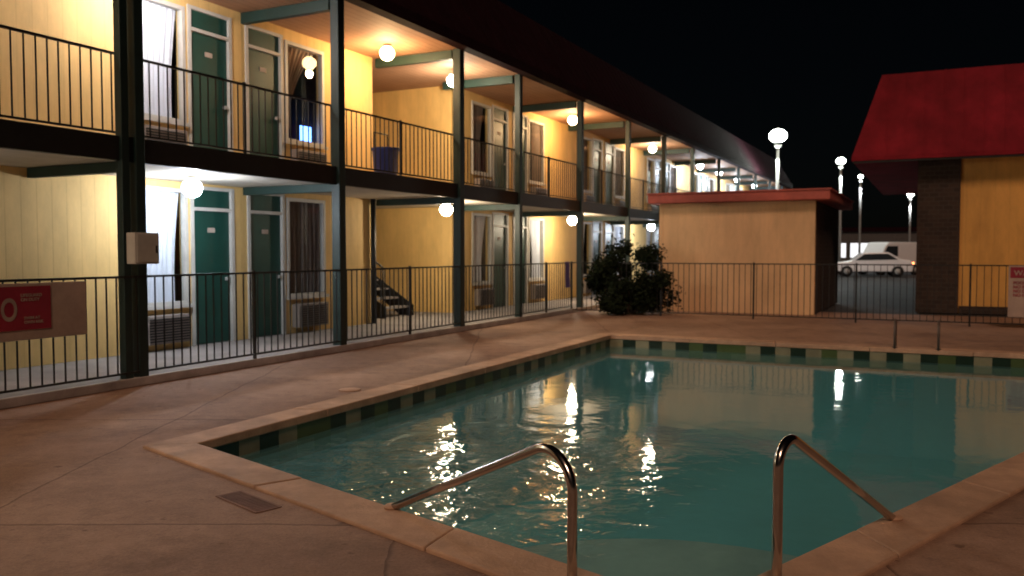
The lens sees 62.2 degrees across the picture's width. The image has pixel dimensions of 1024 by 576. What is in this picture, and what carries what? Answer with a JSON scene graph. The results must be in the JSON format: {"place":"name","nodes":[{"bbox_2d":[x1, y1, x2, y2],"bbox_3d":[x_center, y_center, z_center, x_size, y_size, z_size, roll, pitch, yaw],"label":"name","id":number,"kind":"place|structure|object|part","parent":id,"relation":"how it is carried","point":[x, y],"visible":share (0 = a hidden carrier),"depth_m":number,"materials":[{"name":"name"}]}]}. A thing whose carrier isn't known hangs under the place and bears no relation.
{"place":"outdoors","nodes":[
{"label":"outdoors","id":0,"kind":"place"},
{"bbox_2d":[0,294,598,398],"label":"ground walkway","id":1,"kind":"structure","parent":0,"point":[11,379],"depth_m":12.00,"materials":[{"name":"concrete"}]},
{"bbox_2d":[0,0,748,370],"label":"siding walls","id":2,"kind":"structure","parent":1,"relation":"on","point":[66,226],"depth_m":13.25,"materials":[{"name":"yellow paint"}]},
{"bbox_2d":[370,199,375,323],"bbox_3d":[-2.678,-0.514,16.414,0.100,2.400,0.095,1,3,26],"label":"drain pipe","id":3,"kind":"object","parent":2,"relation":"attached to","point":[373,230],"visible":0.81,"depth_m":16.37,"materials":[{"name":"black metal"}]},
{"bbox_2d":[27,0,779,227],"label":"cross beams","id":4,"kind":"structure","parent":2,"relation":"attached to","point":[288,11],"depth_m":16.15,"materials":[{"name":"green paint"}]},
{"bbox_2d":[144,0,741,345],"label":"trim frames","id":5,"kind":"structure","parent":2,"relation":"attached to","point":[282,84],"depth_m":14.19,"materials":[{"name":"white paint"}]},
{"bbox_2d":[142,0,174,117],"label":"curtain","id":6,"kind":"object","parent":5,"relation":"hanging from","point":[158,25],"visible":0.57,"depth_m":11.97,"materials":[{"name":"white fabric"}]},
{"bbox_2d":[146,190,177,302],"bbox_3d":[-5.048,-0.583,12.013,0.048,1.600,0.880,1,3,26],"label":"curtain","id":7,"kind":"object","parent":5,"relation":"hanging from","point":[161,210],"visible":0.48,"depth_m":12.11,"materials":[{"name":"white fabric"}]},
{"bbox_2d":[288,46,313,128],"bbox_3d":[-3.671,-3.420,14.653,0.048,1.400,0.850,1,3,26],"label":"curtain","id":8,"kind":"object","parent":5,"relation":"hanging from","point":[298,60],"visible":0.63,"depth_m":14.53,"materials":[{"name":"beige fabric"}]},
{"bbox_2d":[289,201,319,292],"bbox_3d":[-3.660,-0.703,14.793,0.047,1.600,0.900,1,3,26],"label":"curtain","id":9,"kind":"object","parent":5,"relation":"hanging from","point":[304,236],"visible":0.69,"depth_m":14.86,"materials":[{"name":"fabric"}]},
{"bbox_2d":[191,10,736,234],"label":"transom panels","id":10,"kind":"object","parent":5,"relation":"attached to","point":[207,198],"visible":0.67,"depth_m":13.64,"materials":[{"name":"green paint"}]},
{"bbox_2d":[473,104,482,170],"bbox_3d":[-0.858,-3.565,20.294,0.047,1.600,0.698,1,3,26],"label":"curtain","id":11,"kind":"object","parent":5,"relation":"hanging from","point":[477,114],"visible":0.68,"depth_m":20.32,"materials":[{"name":"beige fabric"}]},
{"bbox_2d":[474,216,484,280],"bbox_3d":[-0.837,-0.949,20.449,0.048,1.600,0.791,1,3,26],"label":"curtain","id":12,"kind":"object","parent":5,"relation":"hanging from","point":[479,221],"visible":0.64,"depth_m":20.47,"materials":[{"name":"beige fabric"}]},
{"bbox_2d":[530,220,539,277],"bbox_3d":[0.613,-1.076,23.354,0.046,1.600,0.711,1,3,26],"label":"curtain","id":13,"kind":"object","parent":5,"relation":"hanging from","point":[535,238],"visible":0.79,"depth_m":23.40,"materials":[{"name":"white fabric"}]},
{"bbox_2d":[531,123,539,181],"bbox_3d":[0.656,-3.697,23.326,0.048,1.600,0.518,1,3,27],"label":"curtain","id":14,"kind":"object","parent":5,"relation":"hanging from","point":[535,138],"visible":0.79,"depth_m":23.30,"materials":[{"name":"beige fabric"}]},
{"bbox_2d":[584,140,586,189],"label":"curtain","id":15,"kind":"object","parent":5,"relation":"hanging from","point":[585,152],"visible":0.29,"depth_m":26.63,"materials":[{"name":"fabric"}]},
{"bbox_2d":[615,226,620,262],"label":"curtain","id":16,"kind":"object","parent":5,"relation":"hanging from","point":[617,234],"visible":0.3,"depth_m":29.43,"materials":[{"name":"white fabric"}]},
{"bbox_2d":[615,150,621,195],"bbox_3d":[3.647,-3.958,29.321,0.047,1.600,0.708,1,3,26],"label":"curtain","id":17,"kind":"object","parent":5,"relation":"hanging from","point":[618,161],"visible":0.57,"depth_m":29.39,"materials":[{"name":"white fabric"}]},
{"bbox_2d":[647,229,650,248],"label":"curtain","id":18,"kind":"object","parent":5,"relation":"hanging from","point":[648,234],"visible":0.22,"depth_m":32.59,"materials":[{"name":"white fabric"}]},
{"bbox_2d":[648,160,651,192],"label":"curtain","id":19,"kind":"object","parent":5,"relation":"hanging from","point":[649,167],"visible":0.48,"depth_m":32.52,"materials":[{"name":"white fabric"}]},
{"bbox_2d":[671,167,673,192],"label":"curtain","id":20,"kind":"object","parent":5,"relation":"hanging from","point":[672,179],"visible":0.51,"depth_m":35.37,"materials":[{"name":"white fabric"}]},
{"bbox_2d":[191,31,707,344],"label":"guest doors","id":21,"kind":"structure","parent":2,"relation":"attached to","point":[211,252],"depth_m":13.60,"materials":[{"name":"green paint"}]},
{"bbox_2d":[224,106,612,279],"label":"door knobs","id":22,"kind":"object","parent":21,"relation":"attached to","point":[276,118],"depth_m":14.03,"materials":[{"name":"gold metal"}]},
{"bbox_2d":[205,52,705,243],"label":"number plaques","id":23,"kind":"object","parent":21,"relation":"attached to","point":[210,230],"visible":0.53,"depth_m":13.75,"materials":[{"name":"gold metal"}]},
{"bbox_2d":[344,0,792,188],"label":"mansard roof","id":24,"kind":"structure","parent":2,"relation":"on","point":[420,21],"depth_m":19.64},
{"bbox_2d":[173,0,785,188],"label":"ceiling","id":25,"kind":"structure","parent":24,"relation":"attached to","point":[368,33],"depth_m":17.51,"materials":[{"name":"beige paint"}]},
{"bbox_2d":[380,44,394,60],"bbox_3d":[-2.252,-4.242,15.313,0.270,0.275,0.270,1,3,26],"label":"ceiling lamp","id":26,"kind":"object","parent":25,"relation":"attached to","point":[387,53],"visible":1,"depth_m":15.23,"materials":[{"name":"white glass"}]},
{"bbox_2d":[447,73,452,86],"bbox_3d":[-1.203,-4.263,17.417,0.270,0.275,0.270,1,3,26],"label":"ceiling lamp","id":27,"kind":"object","parent":25,"relation":"attached to","point":[450,80],"visible":0.45,"depth_m":17.33,"materials":[{"name":"white glass"}]},
{"bbox_2d":[568,114,576,124],"bbox_3d":[1.652,-4.582,23.136,0.270,0.275,0.270,1,3,26],"label":"ceiling lamp","id":28,"kind":"object","parent":25,"relation":"attached to","point":[572,119],"visible":0.98,"depth_m":23.05,"materials":[{"name":"white glass"}]},
{"bbox_2d":[649,144,655,152],"bbox_3d":[4.910,-4.866,29.663,0.270,0.275,0.270,1,3,26],"label":"ceiling lamp","id":29,"kind":"object","parent":25,"relation":"attached to","point":[652,148],"visible":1,"depth_m":29.57,"materials":[{"name":"white glass"}]},
{"bbox_2d":[398,0,790,183],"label":"roof ribs","id":30,"kind":"object","parent":24,"relation":"attached to","point":[601,82],"visible":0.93,"depth_m":22.50,"materials":[{"name":"metal"}]},
{"bbox_2d":[376,261,413,318],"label":"staircase","id":31,"kind":"structure","parent":1,"relation":"on","point":[391,298],"depth_m":18.63,"materials":[{"name":"metal"}]},
{"bbox_2d":[144,124,656,345],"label":"ac cabinets","id":32,"kind":"object","parent":1,"relation":"on","point":[299,315],"visible":0.21,"depth_m":14.42,"materials":[{"name":"beige metal"}]},
{"bbox_2d":[146,128,656,342],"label":"ac grilles","id":33,"kind":"object","parent":32,"relation":"attached to","point":[301,307],"visible":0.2,"depth_m":12.19,"materials":[{"name":"metal"}]},
{"bbox_2d":[171,21,694,300],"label":"room walls","id":34,"kind":"structure","parent":1,"relation":"on","point":[305,86],"depth_m":15.37,"materials":[{"name":"beige paint"}]},
{"bbox_2d":[113,0,782,378],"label":"posts","id":35,"kind":"object","parent":1,"relation":"on","point":[129,114],"visible":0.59,"depth_m":12.48,"materials":[{"name":"teal metal"}]},
{"bbox_2d":[126,232,158,263],"bbox_3d":[-4.028,-0.434,9.291,0.187,0.340,0.350,1,3,26],"label":"electrical box","id":36,"kind":"object","parent":35,"relation":"attached to","point":[142,248],"visible":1,"depth_m":9.18,"materials":[{"name":"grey metal"}]},
{"bbox_2d":[137,234,158,261],"bbox_3d":[-3.966,-0.432,9.243,0.008,0.300,0.280,1,3,26],"label":"door panel","id":37,"kind":"structure","parent":36,"relation":"in","point":[146,244],"depth_m":9.23,"materials":[{"name":"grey metal"}]},
{"bbox_2d":[0,148,650,220],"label":"balcony slab","id":38,"kind":"structure","parent":35,"relation":"on","point":[18,158],"depth_m":11.76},
{"bbox_2d":[181,176,202,197],"bbox_3d":[-4.282,-1.347,11.363,0.270,0.275,0.270,1,3,26],"label":"ceiling lamp","id":39,"kind":"object","parent":38,"relation":"attached to","point":[191,187],"visible":1,"depth_m":11.28,"materials":[{"name":"white glass"}]},
{"bbox_2d":[0,119,658,220],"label":"balcony fascia","id":40,"kind":"structure","parent":38,"relation":"attached to","point":[25,136],"depth_m":10.93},
{"bbox_2d":[0,24,689,210],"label":"balcony railing","id":41,"kind":"object","parent":38,"relation":"attached to","point":[149,62],"visible":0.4,"depth_m":11.81,"materials":[{"name":"black metal"}]},
{"bbox_2d":[567,216,575,224],"bbox_3d":[1.652,-1.865,23.254,0.270,0.275,0.270,1,3,26],"label":"ceiling lamp","id":42,"kind":"object","parent":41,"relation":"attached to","point":[571,220],"visible":0.7,"depth_m":23.16,"materials":[{"name":"white glass"}]},
{"bbox_2d":[647,224,654,230],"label":"ceiling lamp","id":43,"kind":"object","parent":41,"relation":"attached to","point":[650,227],"visible":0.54,"depth_m":29.60,"materials":[{"name":"white glass"}]},
{"bbox_2d":[372,132,398,174],"bbox_3d":[-2.207,-2.286,14.816,0.500,0.841,0.500,1,3,26],"label":"blue trash bin","id":44,"kind":"object","parent":38,"relation":"on","point":[386,157],"visible":0.62,"depth_m":14.64,"materials":[{"name":"plastic"}]},
{"bbox_2d":[440,204,452,215],"bbox_3d":[-1.337,-1.604,17.264,0.270,0.275,0.270,1,3,26],"label":"ceiling lamp","id":45,"kind":"object","parent":38,"relation":"attached to","point":[446,209],"visible":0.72,"depth_m":17.17,"materials":[{"name":"white glass"}]},
{"bbox_2d":[300,126,310,141],"bbox_3d":[-3.685,-2.751,15.159,0.030,0.260,0.270,1,3,26],"label":"television","id":46,"kind":"object","parent":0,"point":[305,133],"visible":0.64,"depth_m":15.15,"materials":[{"name":"white"}]},
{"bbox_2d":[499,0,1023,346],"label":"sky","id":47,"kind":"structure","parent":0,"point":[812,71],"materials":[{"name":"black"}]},
{"bbox_2d":[821,271,1023,317],"bbox_3d":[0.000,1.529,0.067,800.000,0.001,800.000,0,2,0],"label":"ground","id":48,"kind":"structure","parent":0,"point":[886,290],"depth_m":28.63,"materials":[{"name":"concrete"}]},
{"bbox_2d":[0,308,1023,575],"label":"pool deck","id":49,"kind":"structure","parent":48,"relation":"on","point":[90,486],"depth_m":5.73,"materials":[{"name":"concrete"}]},
{"bbox_2d":[215,490,281,512],"bbox_3d":[-1.580,1.276,5.080,0.480,0.004,0.170,2,3,44],"label":"deck drain cover","id":50,"kind":"object","parent":49,"relation":"on","point":[235,496],"visible":1,"depth_m":5.07,"materials":[{"name":"metal"}]},
{"bbox_2d":[0,304,598,409],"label":"walkway kerb","id":51,"kind":"structure","parent":49,"relation":"on","point":[33,398],"depth_m":10.63,"materials":[{"name":"beige concrete"}]},
{"bbox_2d":[338,387,360,391],"bbox_3d":[-1.750,1.096,9.156,0.240,0.012,0.240,0,2,0],"label":"skimmer lid","id":52,"kind":"object","parent":49,"relation":"on","point":[351,389],"visible":1,"depth_m":9.13,"materials":[{"name":"plastic"}]},
{"bbox_2d":[0,261,1023,393],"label":"pool fence","id":53,"kind":"object","parent":49,"relation":"on","point":[253,312],"visible":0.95,"depth_m":13.64,"materials":[{"name":"black metal"}]},
{"bbox_2d":[0,281,86,342],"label":"pool safety sign","id":54,"kind":"object","parent":53,"relation":"attached to","point":[30,311],"visible":1,"depth_m":8.34,"materials":[{"name":"plastic"}]},
{"bbox_2d":[565,262,569,287],"bbox_3d":[1.320,-0.322,20.288,0.024,0.620,0.304,1,3,27],"label":"hanging towel","id":55,"kind":"object","parent":53,"relation":"hanging from","point":[567,273],"visible":1,"depth_m":20.29,"materials":[{"name":"purple fabric"}]},
{"bbox_2d":[1008,266,1023,316],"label":"pool rules sign","id":56,"kind":"object","parent":53,"relation":"attached to","point":[1016,292],"visible":1,"depth_m":16.44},
{"bbox_2d":[143,332,1023,575],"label":"swimming pool","id":57,"kind":"structure","parent":49,"relation":"in","point":[670,459],"depth_m":10.57,"materials":[{"name":"liquid"}]},
{"bbox_2d":[384,443,577,575],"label":"pool handrail","id":58,"kind":"object","parent":57,"relation":"on","point":[558,456],"visible":0.98,"depth_m":3.85,"materials":[{"name":"silver metal"}]},
{"bbox_2d":[303,346,1017,468],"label":"tiles","id":59,"kind":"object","parent":57,"relation":"in","point":[647,349],"depth_m":13.85,"materials":[{"name":"teal tile"}]},
{"bbox_2d":[771,434,902,575],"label":"pool handrail","id":60,"kind":"object","parent":57,"relation":"on","point":[803,447],"visible":0.99,"depth_m":3.73,"materials":[{"name":"silver metal"}]},
{"bbox_2d":[581,233,685,315],"bbox_3d":[2.850,-0.329,20.103,2.500,1.974,1.856,0,2,0],"label":"round shrub","id":61,"kind":"object","parent":49,"relation":"on","point":[604,273],"visible":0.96,"depth_m":19.80,"materials":[{"name":"green plant"}]},
{"bbox_2d":[660,200,815,314],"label":"walls","id":62,"kind":"structure","parent":49,"relation":"on","point":[778,232],"depth_m":20.58,"materials":[{"name":"beige paint"}]},
{"bbox_2d":[659,201,815,313],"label":"corner trim","id":63,"kind":"structure","parent":62,"relation":"attached to","point":[813,205],"depth_m":19.84,"materials":[{"name":"beige wood"}]},
{"bbox_2d":[648,190,852,209],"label":"roof slab","id":64,"kind":"structure","parent":62,"relation":"on","point":[830,198],"depth_m":20.33,"materials":[{"name":"red paint"}]},
{"bbox_2d":[646,188,853,202],"bbox_3d":[6.639,-2.418,22.922,4.360,0.040,5.960,1,3,26],"label":"roof gravel stop","id":65,"kind":"object","parent":64,"relation":"attached to","point":[840,194],"visible":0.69,"depth_m":20.31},
{"bbox_2d":[815,201,838,313],"bbox_3d":[8.216,-0.809,22.289,0.150,2.680,5.150,1,3,26],"label":"brick side","id":66,"kind":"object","parent":62,"relation":"attached to","point":[827,223],"visible":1,"depth_m":21.94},
{"bbox_2d":[892,319,940,350],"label":"pool grab rails","id":67,"kind":"object","parent":49,"relation":"on","point":[895,336],"visible":0.98,"depth_m":12.96,"materials":[{"name":"metal"}]},
{"bbox_2d":[769,128,786,188],"bbox_3d":[12.450,-3.856,39.870,0.797,7.300,0.797,0,2,0],"label":"street lamp","id":68,"kind":"object","parent":48,"relation":"on","point":[778,135],"visible":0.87,"depth_m":39.62,"materials":[{"name":"metal"}]},
{"bbox_2d":[836,156,845,274],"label":"street lamp","id":69,"kind":"object","parent":48,"relation":"on","point":[840,160],"visible":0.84,"depth_m":54.78,"materials":[{"name":"metal"}]},
{"bbox_2d":[858,174,862,253],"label":"street lamp","id":70,"kind":"object","parent":48,"relation":"on","point":[859,236],"visible":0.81,"depth_m":67.77,"materials":[{"name":"metal"}]},
{"bbox_2d":[838,252,913,276],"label":"parked car","id":71,"kind":"object","parent":48,"relation":"on","point":[873,258],"visible":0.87,"depth_m":50.10,"materials":[{"name":"white paint"}]},
{"label":"side windows","id":72,"kind":"part","parent":71,"relation":"part of","materials":[{"name":"black glass"}]},
{"bbox_2d":[841,227,916,260],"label":"roadside shop","id":73,"kind":"structure","parent":48,"relation":"on","point":[849,243],"depth_m":118.97,"materials":[{"name":"white"}]},
{"bbox_2d":[841,243,867,256],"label":"shop windows","id":74,"kind":"structure","parent":73,"relation":"in","point":[854,246],"depth_m":119.77,"materials":[{"name":"white glass"}]},
{"bbox_2d":[858,242,916,274],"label":"parked van","id":75,"kind":"object","parent":48,"relation":"on","point":[904,250],"visible":0.21,"depth_m":54.33,"materials":[{"name":"white paint"}]},
{"label":"side windows","id":76,"kind":"part","parent":75,"relation":"part of","materials":[{"name":"black glass"}]},
{"bbox_2d":[907,194,913,241],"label":"street lamp","id":77,"kind":"object","parent":48,"relation":"on","point":[910,195],"visible":0.45,"depth_m":79.74,"materials":[{"name":"metal"}]},
{"bbox_2d":[852,63,1023,314],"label":"motel office","id":78,"kind":"structure","parent":48,"relation":"on","point":[946,146],"depth_m":20.31,"materials":[{"name":"red metal"}]}
]}

